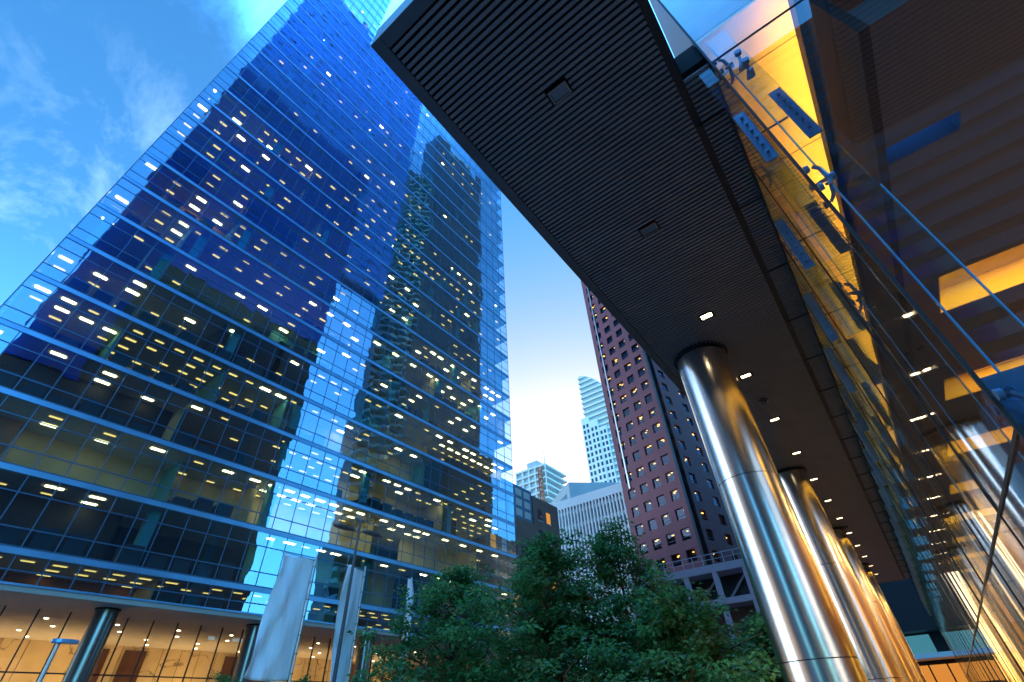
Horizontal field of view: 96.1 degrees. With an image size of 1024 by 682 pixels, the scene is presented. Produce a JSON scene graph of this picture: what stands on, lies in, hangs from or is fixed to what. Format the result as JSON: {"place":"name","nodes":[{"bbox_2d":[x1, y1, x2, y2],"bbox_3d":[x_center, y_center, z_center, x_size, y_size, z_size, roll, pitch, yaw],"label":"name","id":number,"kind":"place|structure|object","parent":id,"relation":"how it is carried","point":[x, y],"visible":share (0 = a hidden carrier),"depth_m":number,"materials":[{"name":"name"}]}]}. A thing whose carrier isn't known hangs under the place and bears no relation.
{"place":"outdoors","nodes":[
{"label":"outdoors","id":0,"kind":"place"},
{"bbox_2d":[0,0,674,485],"label":"sky","id":1,"kind":"structure","parent":0,"point":[87,87],"materials":[{"name":"blue"}]},
{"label":"plaza","id":2,"kind":"structure","parent":0,"visible":0},
{"bbox_2d":[346,562,606,681],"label":"leafy tree","id":3,"kind":"object","parent":2,"relation":"on","point":[452,591],"visible":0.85,"depth_m":20.14,"materials":[{"name":"green plant"}]},
{"bbox_2d":[398,528,679,681],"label":"leafy tree","id":4,"kind":"object","parent":2,"relation":"on","point":[525,582],"visible":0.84,"depth_m":18.98,"materials":[{"name":"green plant"}]},
{"bbox_2d":[459,585,637,681],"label":"leafy tree","id":5,"kind":"object","parent":2,"relation":"on","point":[533,638],"visible":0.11,"depth_m":22.93,"materials":[{"name":"green plant"}]},
{"bbox_2d":[517,517,760,681],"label":"leafy tree","id":6,"kind":"object","parent":2,"relation":"on","point":[607,574],"visible":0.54,"depth_m":20.48,"materials":[{"name":"green plant"}]},
{"bbox_2d":[582,565,781,681],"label":"leafy tree","id":7,"kind":"object","parent":2,"relation":"on","point":[678,649],"visible":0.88,"depth_m":16.01,"materials":[{"name":"green plant"}]},
{"bbox_2d":[710,610,783,681],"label":"leafy tree","id":8,"kind":"object","parent":2,"relation":"on","point":[764,643],"visible":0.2,"depth_m":17.37,"materials":[{"name":"green plant"}]},
{"bbox_2d":[674,341,867,681],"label":"steel column","id":9,"kind":"structure","parent":2,"relation":"on","point":[810,640],"depth_m":9.16,"materials":[{"name":"silver metal"}]},
{"bbox_2d":[650,0,1023,681],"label":"glass lobby","id":10,"kind":"object","parent":2,"relation":"on","point":[882,144],"visible":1,"depth_m":6.74,"materials":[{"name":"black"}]},
{"bbox_2d":[371,0,910,583],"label":"slatted canopy","id":11,"kind":"object","parent":10,"relation":"attached to","point":[595,140],"visible":0.87,"depth_m":8.46,"materials":[{"name":"black metal"}]},
{"bbox_2d":[759,398,767,404],"bbox_3d":[7.884,1.910,14.369,0.240,0.149,0.240,-28,-46,27],"label":"security camera","id":12,"kind":"object","parent":11,"relation":"attached to","point":[764,401],"visible":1,"depth_m":14.32,"materials":[{"name":"black metal"}]},
{"bbox_2d":[777,466,905,681],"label":"steel column","id":13,"kind":"structure","parent":2,"relation":"on","point":[877,660],"depth_m":15.85,"materials":[{"name":"silver metal"}]},
{"bbox_2d":[833,527,918,681],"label":"steel column","id":14,"kind":"structure","parent":2,"relation":"on","point":[891,638],"depth_m":22.38,"materials":[{"name":"silver metal"}]},
{"bbox_2d":[862,563,926,681],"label":"steel column","id":15,"kind":"structure","parent":2,"relation":"on","point":[899,633],"depth_m":28.89,"materials":[{"name":"silver metal"}]},
{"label":"pavement","id":16,"kind":"structure","parent":0,"visible":0},
{"bbox_2d":[62,607,121,681],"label":"lobby column","id":17,"kind":"structure","parent":16,"relation":"on","point":[85,658],"depth_m":28.70,"materials":[{"name":"silver metal"}]},
{"bbox_2d":[207,671,240,681],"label":"tree","id":18,"kind":"object","parent":16,"relation":"on","point":[224,679],"visible":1,"depth_m":26.58,"materials":[{"name":"green plant"}]},
{"bbox_2d":[231,624,259,681],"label":"lobby column","id":19,"kind":"structure","parent":16,"relation":"on","point":[245,655],"depth_m":35.06,"materials":[{"name":"silver metal"}]},
{"bbox_2d":[0,0,518,681],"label":"glass office tower","id":20,"kind":"structure","parent":16,"relation":"on","point":[252,306],"depth_m":47.14,"materials":[{"name":"blue glass"}]},
{"bbox_2d":[293,673,313,681],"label":"tree","id":21,"kind":"object","parent":16,"relation":"on","point":[305,679],"visible":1,"depth_m":29.96,"materials":[{"name":"green plant"}]},
{"bbox_2d":[353,636,373,681],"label":"lobby column","id":22,"kind":"structure","parent":16,"relation":"on","point":[361,665],"depth_m":42.06,"materials":[{"name":"silver metal"}]},
{"bbox_2d":[417,478,569,681],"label":"brown brick building","id":23,"kind":"structure","parent":16,"relation":"on","point":[533,515],"depth_m":79.15,"materials":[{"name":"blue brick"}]},
{"bbox_2d":[491,564,495,575],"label":"window","id":24,"kind":"structure","parent":23,"relation":"in","point":[492,566],"depth_m":68.63,"materials":[{"name":"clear glass"}]},
{"bbox_2d":[490,534,496,548],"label":"window","id":25,"kind":"structure","parent":23,"relation":"in","point":[493,544],"depth_m":71.15,"materials":[{"name":"glass"}]},
{"bbox_2d":[501,537,506,551],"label":"window","id":26,"kind":"structure","parent":23,"relation":"in","point":[504,547],"depth_m":72.95,"materials":[{"name":"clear glass"}]},
{"bbox_2d":[502,563,507,578],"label":"window","id":27,"kind":"structure","parent":23,"relation":"in","point":[504,573],"depth_m":70.39,"materials":[{"name":"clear glass"}]},
{"bbox_2d":[512,541,517,556],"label":"window","id":28,"kind":"structure","parent":23,"relation":"in","point":[514,551],"depth_m":74.44,"materials":[{"name":"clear glass"}]},
{"bbox_2d":[538,509,542,522],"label":"window","id":29,"kind":"structure","parent":23,"relation":"in","point":[539,511],"depth_m":84.38,"materials":[{"name":"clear glass"}]},
{"bbox_2d":[546,513,551,525],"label":"window","id":30,"kind":"structure","parent":23,"relation":"in","point":[547,515],"depth_m":86.14,"materials":[{"name":"glass"}]},
{"label":"ground","id":31,"kind":"structure","parent":0,"visible":0},
{"bbox_2d":[37,638,79,681],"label":"street lamp","id":32,"kind":"object","parent":31,"relation":"on","point":[57,641],"visible":1,"depth_m":19.79,"materials":[{"name":"silver metal"}]},
{"bbox_2d":[243,552,317,681],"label":"street banner","id":33,"kind":"object","parent":31,"relation":"on","point":[279,634],"visible":1,"depth_m":20.00,"materials":[{"name":"white fabric"}]},
{"bbox_2d":[330,565,366,681],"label":"street banner","id":34,"kind":"object","parent":31,"relation":"on","point":[349,640],"visible":0.75,"depth_m":22.27,"materials":[{"name":"white fabric"}]},
{"bbox_2d":[332,520,382,681],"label":"street lamp","id":35,"kind":"object","parent":31,"relation":"on","point":[350,528],"visible":1,"depth_m":21.24,"materials":[{"name":"grey metal"}]},
{"bbox_2d":[396,577,413,681],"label":"street banner","id":36,"kind":"object","parent":31,"relation":"on","point":[410,584],"visible":0.27,"depth_m":24.79,"materials":[{"name":"silver fabric"}]},
{"bbox_2d":[515,451,567,503],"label":"tower under construction","id":37,"kind":"structure","parent":31,"relation":"on","point":[544,481],"depth_m":215.21,"materials":[{"name":"white concrete"}]},
{"bbox_2d":[550,482,618,505],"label":"grey slab building","id":38,"kind":"structure","parent":31,"relation":"on","point":[570,490],"depth_m":164.94,"materials":[{"name":"concrete"}]},
{"bbox_2d":[577,375,620,482],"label":"white curved tower","id":39,"kind":"structure","parent":31,"relation":"on","point":[600,454],"depth_m":262.55,"materials":[{"name":"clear glass"}]},
{"bbox_2d":[553,483,649,681],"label":"white fin building","id":40,"kind":"structure","parent":31,"relation":"on","point":[585,514],"depth_m":119.06,"materials":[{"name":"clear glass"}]},
{"bbox_2d":[581,281,741,575],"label":"red granite tower","id":41,"kind":"structure","parent":31,"relation":"on","point":[675,507],"depth_m":99.12,"materials":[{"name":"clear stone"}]},
{"bbox_2d":[627,547,759,678],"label":"steel terrace","id":42,"kind":"structure","parent":31,"relation":"on","point":[730,581],"depth_m":52.85,"materials":[{"name":"grey metal"}]},
{"bbox_2d":[878,578,967,681],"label":"dark street building","id":43,"kind":"structure","parent":31,"relation":"on","point":[936,660],"depth_m":51.77,"materials":[{"name":"grey glass"}]},
{"bbox_2d":[905,634,936,653],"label":"lit window","id":44,"kind":"structure","parent":43,"relation":"in","point":[918,644],"depth_m":52.34,"materials":[{"name":"teal glass"}]}
]}

